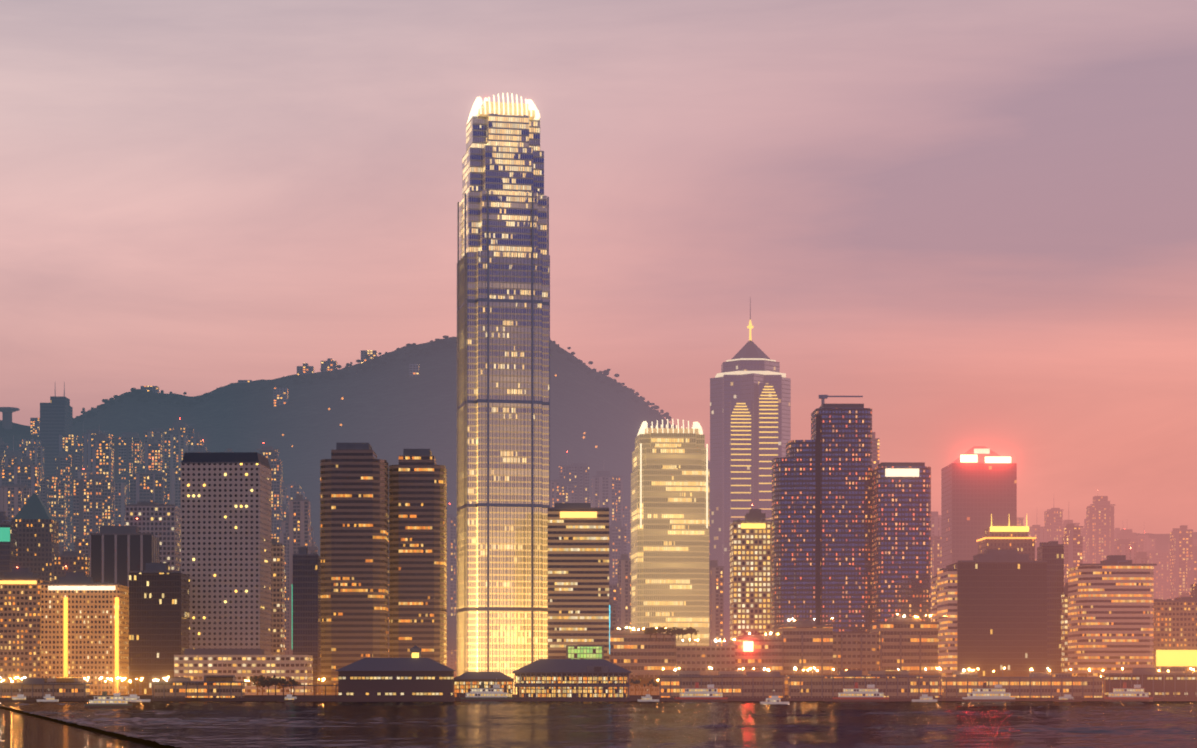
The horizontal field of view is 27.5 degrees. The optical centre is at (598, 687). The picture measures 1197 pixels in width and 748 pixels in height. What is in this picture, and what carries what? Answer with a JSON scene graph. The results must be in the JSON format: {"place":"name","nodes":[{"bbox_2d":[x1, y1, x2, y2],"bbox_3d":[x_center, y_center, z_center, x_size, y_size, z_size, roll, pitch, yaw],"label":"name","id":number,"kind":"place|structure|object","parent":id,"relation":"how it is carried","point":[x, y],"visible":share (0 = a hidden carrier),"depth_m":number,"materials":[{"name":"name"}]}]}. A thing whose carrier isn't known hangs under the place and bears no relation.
{"place":"outdoors","nodes":[
{"label":"outdoors","id":0,"kind":"place"},
{"bbox_2d":[0,420,39,450],"bbox_3d":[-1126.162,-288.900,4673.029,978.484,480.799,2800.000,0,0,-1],"label":"hill","id":1,"kind":"structure","parent":0,"point":[19,432],"depth_m":4517.04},
{"bbox_2d":[0,707,181,747],"bbox_3d":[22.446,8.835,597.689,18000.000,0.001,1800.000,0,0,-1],"label":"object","id":2,"kind":"structure","parent":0,"point":[19,729],"depth_m":450.22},
{"bbox_2d":[73,337,729,650],"bbox_3d":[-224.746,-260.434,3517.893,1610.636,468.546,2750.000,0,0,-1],"label":"mountain","id":3,"kind":"structure","parent":0,"point":[389,411],"depth_m":3154.80,"materials":[{"name":"green plant"}]},
{"bbox_2d":[0,350,418,435],"bbox_3d":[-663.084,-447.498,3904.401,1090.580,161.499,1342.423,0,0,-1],"label":"ridge houses","id":4,"kind":"structure","parent":3,"relation":"on","point":[280,396],"depth_m":3382.51,"materials":[{"name":"concrete"}]},
{"bbox_2d":[73,335,709,465],"bbox_3d":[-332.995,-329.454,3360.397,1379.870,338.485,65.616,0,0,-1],"label":"trees","id":5,"kind":"object","parent":3,"relation":"on","point":[652,410],"visible":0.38,"depth_m":3354.24,"materials":[{"name":"green plant"}]},
{"bbox_2d":[87,694,1104,700],"bbox_3d":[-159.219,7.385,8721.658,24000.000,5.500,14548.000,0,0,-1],"label":"boats","id":6,"kind":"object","parent":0,"point":[279,697],"depth_m":1445.23,"materials":[{"name":"white"}]},
{"bbox_2d":[0,461,13,487],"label":"apartment building","id":7,"kind":"structure","parent":6,"relation":"on","point":[6,475],"depth_m":2339.27,"materials":[{"name":"concrete"}]},
{"bbox_2d":[0,511,16,576],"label":"building","id":8,"kind":"structure","parent":6,"relation":"on","point":[8,546],"depth_m":1748.06,"materials":[{"name":"grey glass"}]},
{"bbox_2d":[3,435,22,466],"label":"apartment building","id":9,"kind":"structure","parent":6,"relation":"on","point":[12,458],"depth_m":2438.55,"materials":[{"name":"concrete"}]},
{"bbox_2d":[0,477,31,522],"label":"apartment building","id":10,"kind":"structure","parent":6,"relation":"on","point":[14,498],"depth_m":2136.24,"materials":[{"name":"concrete"}]},
{"bbox_2d":[0,567,51,682],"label":"office","id":11,"kind":"structure","parent":6,"relation":"on","point":[20,622],"depth_m":1549.25,"materials":[{"name":"concrete"}]},
{"bbox_2d":[14,456,40,498],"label":"apartment building","id":12,"kind":"structure","parent":6,"relation":"on","point":[27,471],"depth_m":2279.50,"materials":[{"name":"concrete"}]},
{"bbox_2d":[22,444,43,478],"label":"apartment building","id":13,"kind":"structure","parent":6,"relation":"on","point":[34,453],"depth_m":2486.41,"materials":[{"name":"concrete"}]},
{"bbox_2d":[11,494,58,582],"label":"pyramid tower","id":14,"kind":"structure","parent":6,"relation":"on","point":[35,522],"depth_m":1808.32,"materials":[{"name":"stone"}]},
{"bbox_2d":[41,479,49,510],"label":"apartment building","id":15,"kind":"structure","parent":6,"relation":"on","point":[45,491],"depth_m":2324.57,"materials":[{"name":"grey concrete"}]},
{"bbox_2d":[40,384,72,478],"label":"tower","id":16,"kind":"structure","parent":6,"relation":"on","point":[56,416],"depth_m":2734.11,"materials":[{"name":"grey glass"}]},
{"bbox_2d":[47,476,65,545],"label":"apartment building","id":17,"kind":"structure","parent":6,"relation":"on","point":[57,499],"depth_m":2342.68,"materials":[{"name":"grey concrete"}]},
{"bbox_2d":[54,451,71,550],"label":"apartment building","id":18,"kind":"structure","parent":6,"relation":"on","point":[63,465],"depth_m":2503.96,"materials":[{"name":"concrete"}]},
{"bbox_2d":[59,435,78,456],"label":"apartment building","id":19,"kind":"structure","parent":6,"relation":"on","point":[67,442],"depth_m":2617.59,"materials":[{"name":"grey concrete"}]},
{"bbox_2d":[54,551,89,582],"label":"block","id":20,"kind":"structure","parent":6,"relation":"on","point":[72,561],"depth_m":1788.88,"materials":[{"name":"stone"}]},
{"bbox_2d":[70,446,83,550],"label":"apartment building","id":21,"kind":"structure","parent":6,"relation":"on","point":[77,454],"depth_m":2505.72,"materials":[{"name":"concrete"}]},
{"bbox_2d":[75,538,89,557],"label":"apartment building","id":22,"kind":"structure","parent":6,"relation":"on","point":[82,546],"depth_m":1936.14,"materials":[{"name":"grey concrete"}]},
{"bbox_2d":[41,566,128,694],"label":"building","id":23,"kind":"structure","parent":6,"relation":"on","point":[84,626],"depth_m":1550.15,"materials":[{"name":"concrete"}]},
{"bbox_2d":[72,469,113,550],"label":"apartment building","id":24,"kind":"structure","parent":6,"relation":"on","point":[93,503],"depth_m":2187.64,"materials":[{"name":"concrete"}]},
{"bbox_2d":[82,430,111,468],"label":"apartment building","id":25,"kind":"structure","parent":6,"relation":"on","point":[88,442],"depth_m":2541.28,"materials":[{"name":"concrete"}]},
{"bbox_2d":[92,429,113,481],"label":"apartment building","id":26,"kind":"structure","parent":6,"relation":"on","point":[103,457],"depth_m":2369.18,"materials":[{"name":"concrete"}]},
{"bbox_2d":[114,483,127,525],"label":"apartment building","id":27,"kind":"structure","parent":6,"relation":"on","point":[120,495],"depth_m":2345.72,"materials":[{"name":"grey concrete"}]},
{"bbox_2d":[90,518,159,586],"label":"office building","id":28,"kind":"structure","parent":6,"relation":"on","point":[118,554],"depth_m":1710.03,"materials":[{"name":"concrete"}]},
{"bbox_2d":[112,432,141,503],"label":"apartment building","id":29,"kind":"structure","parent":6,"relation":"on","point":[127,447],"depth_m":2556.73,"materials":[{"name":"concrete"}]},
{"bbox_2d":[129,458,164,503],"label":"apartment building","id":30,"kind":"structure","parent":6,"relation":"on","point":[148,486],"depth_m":2238.61,"materials":[{"name":"concrete"}]},
{"bbox_2d":[125,502,180,570],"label":"building","id":31,"kind":"structure","parent":6,"relation":"on","point":[162,522],"depth_m":1790.37,"materials":[{"name":"concrete"}]},
{"bbox_2d":[145,438,162,472],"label":"apartment building","id":32,"kind":"structure","parent":6,"relation":"on","point":[153,449],"depth_m":2438.00,"materials":[{"name":"concrete"}]},
{"bbox_2d":[143,428,168,470],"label":"apartment building","id":33,"kind":"structure","parent":6,"relation":"on","point":[150,433],"depth_m":2592.28,"materials":[{"name":"concrete"}]},
{"bbox_2d":[129,563,188,694],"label":"dark block","id":34,"kind":"structure","parent":6,"relation":"on","point":[158,616],"depth_m":1556.14,"materials":[{"name":"brown glass"}]},
{"bbox_2d":[167,468,180,508],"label":"apartment building","id":35,"kind":"structure","parent":6,"relation":"on","point":[173,485],"depth_m":2316.10,"materials":[{"name":"grey concrete"}]},
{"bbox_2d":[165,427,187,468],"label":"apartment building","id":36,"kind":"structure","parent":6,"relation":"on","point":[177,444],"depth_m":2589.66,"materials":[{"name":"concrete"}]},
{"bbox_2d":[168,422,194,452],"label":"apartment building","id":37,"kind":"structure","parent":6,"relation":"on","point":[183,428],"depth_m":2612.91,"materials":[{"name":"concrete"}]},
{"bbox_2d":[181,452,270,654],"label":"skyscraper","id":38,"kind":"structure","parent":6,"relation":"on","point":[226,532],"depth_m":1592.08,"materials":[{"name":"concrete"}]},
{"bbox_2d":[174,649,312,694],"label":"low-rise building","id":39,"kind":"structure","parent":6,"relation":"on","point":[239,664],"depth_m":1522.73,"materials":[{"name":"concrete"}]},
{"bbox_2d":[256,442,281,542],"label":"apartment building","id":40,"kind":"structure","parent":6,"relation":"on","point":[270,453],"depth_m":2251.51,"materials":[{"name":"concrete"}]},
{"bbox_2d":[271,527,284,654],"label":"office","id":41,"kind":"structure","parent":6,"relation":"on","point":[277,598],"depth_m":1742.38,"materials":[{"name":"concrete"}]},
{"bbox_2d":[280,514,288,654],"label":"apartment building","id":42,"kind":"structure","parent":6,"relation":"on","point":[284,537],"depth_m":2055.84,"materials":[{"name":"concrete"}]},
{"bbox_2d":[289,494,310,654],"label":"tower","id":43,"kind":"structure","parent":6,"relation":"on","point":[299,521],"depth_m":1942.17,"materials":[{"name":"concrete"}]},
{"bbox_2d":[292,547,320,694],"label":"high-rise building","id":44,"kind":"structure","parent":6,"relation":"on","point":[306,612],"depth_m":1578.25,"materials":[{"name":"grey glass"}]},
{"bbox_2d":[320,443,387,693],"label":"high-rise building","id":45,"kind":"structure","parent":6,"relation":"on","point":[354,540],"depth_m":1613.99,"materials":[{"name":"concrete"}]},
{"bbox_2d":[389,449,446,665],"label":"high-rise building","id":46,"kind":"structure","parent":6,"relation":"on","point":[417,547],"depth_m":1639.90,"materials":[{"name":"concrete"}]},
{"bbox_2d":[447,503,456,676],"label":"apartment building","id":47,"kind":"structure","parent":6,"relation":"on","point":[451,575],"depth_m":2294.55,"materials":[{"name":"concrete"}]},
{"bbox_2d":[457,93,549,693],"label":"skyscraper","id":48,"kind":"structure","parent":6,"relation":"on","point":[503,383],"depth_m":1653.93,"materials":[{"name":"yellow glass"}]},
{"bbox_2d":[550,479,558,506],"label":"apartment building","id":49,"kind":"structure","parent":6,"relation":"on","point":[554,491],"depth_m":2297.12,"materials":[{"name":"concrete"}]},
{"bbox_2d":[557,475,570,502],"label":"apartment building","id":50,"kind":"structure","parent":6,"relation":"on","point":[564,495],"depth_m":2349.55,"materials":[{"name":"concrete"}]},
{"bbox_2d":[559,451,588,502],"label":"apartment building","id":51,"kind":"structure","parent":6,"relation":"on","point":[577,474],"depth_m":2397.24,"materials":[{"name":"concrete"}]},
{"bbox_2d":[548,503,609,660],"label":"office building","id":52,"kind":"structure","parent":6,"relation":"on","point":[578,577],"depth_m":1597.13,"materials":[{"name":"concrete"}]},
{"bbox_2d":[2,615,1166,694],"bbox_3d":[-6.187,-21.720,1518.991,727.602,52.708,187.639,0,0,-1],"label":"waterfront lamp posts","id":53,"kind":"object","parent":6,"relation":"on","point":[616,634],"visible":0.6,"depth_m":1465.81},
{"bbox_2d":[566,645,603,658],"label":"illuminated sign","id":54,"kind":"object","parent":6,"relation":"on","point":[584,651],"visible":0.36,"depth_m":1576.92,"materials":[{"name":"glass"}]},
{"bbox_2d":[592,471,622,525],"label":"apartment building","id":55,"kind":"structure","parent":6,"relation":"on","point":[607,490],"depth_m":2347.99,"materials":[{"name":"concrete"}]},
{"bbox_2d":[609,584,617,626],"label":"apartment building","id":56,"kind":"structure","parent":6,"relation":"on","point":[613,591],"depth_m":1953.70,"materials":[{"name":"grey concrete"}]},
{"bbox_2d":[609,521,626,583],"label":"apartment building","id":57,"kind":"structure","parent":6,"relation":"on","point":[617,539],"depth_m":2235.82,"materials":[{"name":"concrete"}]},
{"bbox_2d":[618,554,630,627],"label":"apartment building","id":58,"kind":"structure","parent":6,"relation":"on","point":[624,592],"depth_m":1918.96,"materials":[{"name":"concrete"}]},
{"bbox_2d":[623,500,630,549],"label":"apartment building","id":59,"kind":"structure","parent":6,"relation":"on","point":[627,513],"depth_m":2520.03,"materials":[{"name":"concrete"}]},
{"bbox_2d":[631,419,708,645],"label":"skyscraper","id":60,"kind":"structure","parent":6,"relation":"on","point":[670,530],"depth_m":1799.71,"materials":[{"name":"beige"}]},
{"bbox_2d":[609,628,782,694],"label":"low-rise building","id":61,"kind":"structure","parent":6,"relation":"on","point":[636,652],"depth_m":1588.09,"materials":[{"name":"concrete"}]},
{"bbox_2d":[709,560,723,645],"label":"apartment building","id":62,"kind":"structure","parent":6,"relation":"on","point":[716,602],"depth_m":1899.31,"materials":[{"name":"concrete"}]},
{"bbox_2d":[710,297,790,631],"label":"skyscraper","id":63,"kind":"structure","parent":6,"relation":"on","point":[750,410],"depth_m":2304.72,"materials":[{"name":"purple"}]},
{"bbox_2d":[730,505,771,640],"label":"high-rise building","id":64,"kind":"structure","parent":6,"relation":"on","point":[751,572],"depth_m":1749.97,"materials":[{"name":"concrete"}]},
{"bbox_2d":[772,395,871,632],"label":"skyscraper","id":65,"kind":"structure","parent":6,"relation":"on","point":[822,526],"depth_m":1701.58,"materials":[{"name":"glass"}]},
{"bbox_2d":[774,617,938,694],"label":"low-rise building","id":66,"kind":"structure","parent":6,"relation":"on","point":[910,644],"depth_m":1601.84,"materials":[{"name":"concrete"}]},
{"bbox_2d":[872,432,878,469],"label":"skyscraper","id":67,"kind":"structure","parent":6,"relation":"on","point":[875,452],"depth_m":2052.74,"materials":[{"name":"concrete"}]},
{"bbox_2d":[872,462,930,622],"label":"high-rise building","id":68,"kind":"structure","parent":6,"relation":"on","point":[901,539],"depth_m":1682.27,"materials":[{"name":"purple"}]},
{"bbox_2d":[931,536,940,621],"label":"apartment building","id":69,"kind":"structure","parent":6,"relation":"on","point":[935,554],"depth_m":2101.51,"materials":[{"name":"grey concrete"}]},
{"bbox_2d":[931,511,940,535],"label":"apartment building","id":70,"kind":"structure","parent":6,"relation":"on","point":[935,524],"depth_m":2304.73,"materials":[{"name":"concrete"}]},
{"bbox_2d":[932,568,945,621],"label":"building","id":71,"kind":"structure","parent":6,"relation":"on","point":[934,598],"depth_m":1658.97,"materials":[{"name":"concrete"}]},
{"bbox_2d":[941,446,1016,568],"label":"skyscraper","id":72,"kind":"structure","parent":6,"relation":"on","point":[978,486],"depth_m":2004.72,"materials":[{"name":"red"}]},
{"bbox_2d":[937,549,1046,694],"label":"office building","id":73,"kind":"structure","parent":6,"relation":"on","point":[991,609],"depth_m":1563.37,"materials":[{"name":"concrete"}]},
{"bbox_2d":[976,514,1035,560],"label":"building top","id":74,"kind":"object","parent":6,"relation":"on","point":[1009,537],"depth_m":1804.64,"materials":[{"name":"stone"}]},
{"bbox_2d":[1028,525,1047,560],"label":"apartment building","id":75,"kind":"structure","parent":6,"relation":"on","point":[1038,532],"depth_m":2407.34,"materials":[{"name":"concrete"}]},
{"bbox_2d":[1037,541,1063,672],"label":"building","id":76,"kind":"structure","parent":6,"relation":"on","point":[1051,553],"depth_m":1654.34,"materials":[{"name":"brown glass"}]},
{"bbox_2d":[1044,508,1063,543],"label":"apartment building","id":77,"kind":"structure","parent":6,"relation":"on","point":[1053,520],"depth_m":2508.22,"materials":[{"name":"concrete"}]},
{"bbox_2d":[1061,582,1067,672],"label":"building","id":78,"kind":"structure","parent":6,"relation":"on","point":[1064,633],"depth_m":1644.49,"materials":[{"name":"concrete"}]},
{"bbox_2d":[1062,523,1083,586],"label":"apartment building","id":79,"kind":"structure","parent":6,"relation":"on","point":[1072,539],"depth_m":2040.71,"materials":[{"name":"concrete"}]},
{"bbox_2d":[1086,490,1114,565],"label":"apartment building","id":80,"kind":"structure","parent":6,"relation":"on","point":[1099,529],"depth_m":2459.92,"materials":[{"name":"concrete"}]},
{"bbox_2d":[1068,547,1156,694],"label":"office building","id":81,"kind":"structure","parent":6,"relation":"on","point":[1111,614],"depth_m":1605.30,"materials":[{"name":"concrete"}]},
{"bbox_2d":[1114,539,1137,559],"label":"apartment building","id":82,"kind":"structure","parent":6,"relation":"on","point":[1122,546],"depth_m":2247.27,"materials":[{"name":"concrete"}]},
{"bbox_2d":[1114,529,1144,551],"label":"apartment building","id":83,"kind":"structure","parent":6,"relation":"on","point":[1127,534],"depth_m":2516.07,"materials":[{"name":"concrete"}]},
{"bbox_2d":[1146,550,1169,599],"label":"apartment building","id":84,"kind":"structure","parent":6,"relation":"on","point":[1160,559],"depth_m":2460.33,"materials":[{"name":"concrete"}]},
{"bbox_2d":[1154,597,1196,667],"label":"building","id":85,"kind":"structure","parent":6,"relation":"on","point":[1175,623],"depth_m":1656.24,"materials":[{"name":"concrete"}]},
{"bbox_2d":[1156,650,1196,665],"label":"lit billboard","id":86,"kind":"object","parent":6,"relation":"on","point":[1176,657],"visible":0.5,"depth_m":1504.86,"materials":[{"name":"plastic"}]},
{"bbox_2d":[1170,525,1192,599],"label":"apartment building","id":87,"kind":"structure","parent":6,"relation":"on","point":[1181,541],"depth_m":2241.86,"materials":[{"name":"concrete"}]},
{"bbox_2d":[1187,546,1196,592],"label":"apartment building","id":88,"kind":"structure","parent":6,"relation":"on","point":[1192,570],"depth_m":2231.64,"materials":[{"name":"concrete"}]},
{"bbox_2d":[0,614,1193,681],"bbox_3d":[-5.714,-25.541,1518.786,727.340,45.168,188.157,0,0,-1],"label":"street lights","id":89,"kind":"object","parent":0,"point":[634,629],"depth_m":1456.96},
{"bbox_2d":[0,701,1196,747],"bbox_3d":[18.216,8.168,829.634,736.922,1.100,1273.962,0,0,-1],"label":"harbour water","id":90,"kind":"structure","parent":0,"point":[731,724],"depth_m":542.90,"materials":[{"name":"black liquid"}]},
{"bbox_2d":[0,677,91,700],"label":"waterfront building","id":91,"kind":"structure","parent":90,"relation":"in","point":[67,689],"depth_m":1432.15,"materials":[{"name":"brown"}]},
{"bbox_2d":[84,691,131,707],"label":"ferry","id":92,"kind":"object","parent":90,"relation":"on","point":[104,700],"visible":0.98,"depth_m":980.51,"materials":[{"name":"white"}]},
{"bbox_2d":[140,675,261,701],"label":"waterfront building","id":93,"kind":"structure","parent":90,"relation":"in","point":[219,688],"depth_m":1428.99,"materials":[{"name":"brown"}]},
{"bbox_2d":[281,658,455,701],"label":"ferry pier building","id":94,"kind":"structure","parent":90,"relation":"in","point":[396,680],"depth_m":1390.93,"materials":[{"name":"grey"}]},
{"bbox_2d":[454,672,513,700],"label":"pier building","id":95,"kind":"structure","parent":90,"relation":"in","point":[465,682],"depth_m":1418.61,"materials":[{"name":"grey"}]},
{"bbox_2d":[460,678,513,701],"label":"ferry","id":96,"kind":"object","parent":90,"relation":"on","point":[495,693],"depth_m":1384.20,"materials":[{"name":"white metal"}]},
{"bbox_2d":[513,659,630,701],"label":"ferry pier building","id":97,"kind":"structure","parent":90,"relation":"in","point":[583,680],"depth_m":1399.78,"materials":[{"name":"grey"}]},
{"bbox_2d":[674,678,727,701],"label":"ferry","id":98,"kind":"object","parent":90,"relation":"on","point":[709,693],"visible":0.98,"depth_m":1386.93,"materials":[{"name":"white"}]},
{"bbox_2d":[657,671,784,701],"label":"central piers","id":99,"kind":"structure","parent":90,"relation":"in","point":[748,686],"depth_m":1425.97,"materials":[{"name":"brown"}]},
{"bbox_2d":[832,682,888,701],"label":"ferry","id":100,"kind":"object","parent":90,"relation":"on","point":[869,693],"visible":0.98,"depth_m":1392.96,"materials":[{"name":"white metal"}]},
{"bbox_2d":[786,670,940,701],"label":"central piers","id":101,"kind":"structure","parent":90,"relation":"in","point":[898,685],"depth_m":1430.54,"materials":[{"name":"brown"}]},
{"bbox_2d":[962,682,1014,701],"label":"ferry","id":102,"kind":"object","parent":90,"relation":"on","point":[997,693],"visible":0.98,"depth_m":1396.61,"materials":[{"name":"white metal"}]},
{"bbox_2d":[941,671,1104,700],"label":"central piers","id":103,"kind":"structure","parent":90,"relation":"in","point":[957,685],"depth_m":1437.01,"materials":[{"name":"brown"}]},
{"bbox_2d":[1104,678,1152,701],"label":"ferry","id":104,"kind":"object","parent":90,"relation":"on","point":[1135,693],"visible":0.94,"depth_m":1396.71,"materials":[{"name":"white metal"}]},
{"bbox_2d":[1102,667,1196,700],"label":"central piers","id":105,"kind":"structure","parent":90,"relation":"in","point":[1176,684],"depth_m":1442.78,"materials":[{"name":"brown"}]},
{"bbox_2d":[0,0,1196,533],"label":"sky","id":106,"kind":"structure","parent":0,"point":[974,222],"materials":[{"name":"pink"}]},
{"bbox_2d":[1136,532,1196,551],"bbox_3d":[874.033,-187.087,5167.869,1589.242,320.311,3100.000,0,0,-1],"label":"hill","id":107,"kind":"structure","parent":0,"point":[1162,541],"depth_m":5150.35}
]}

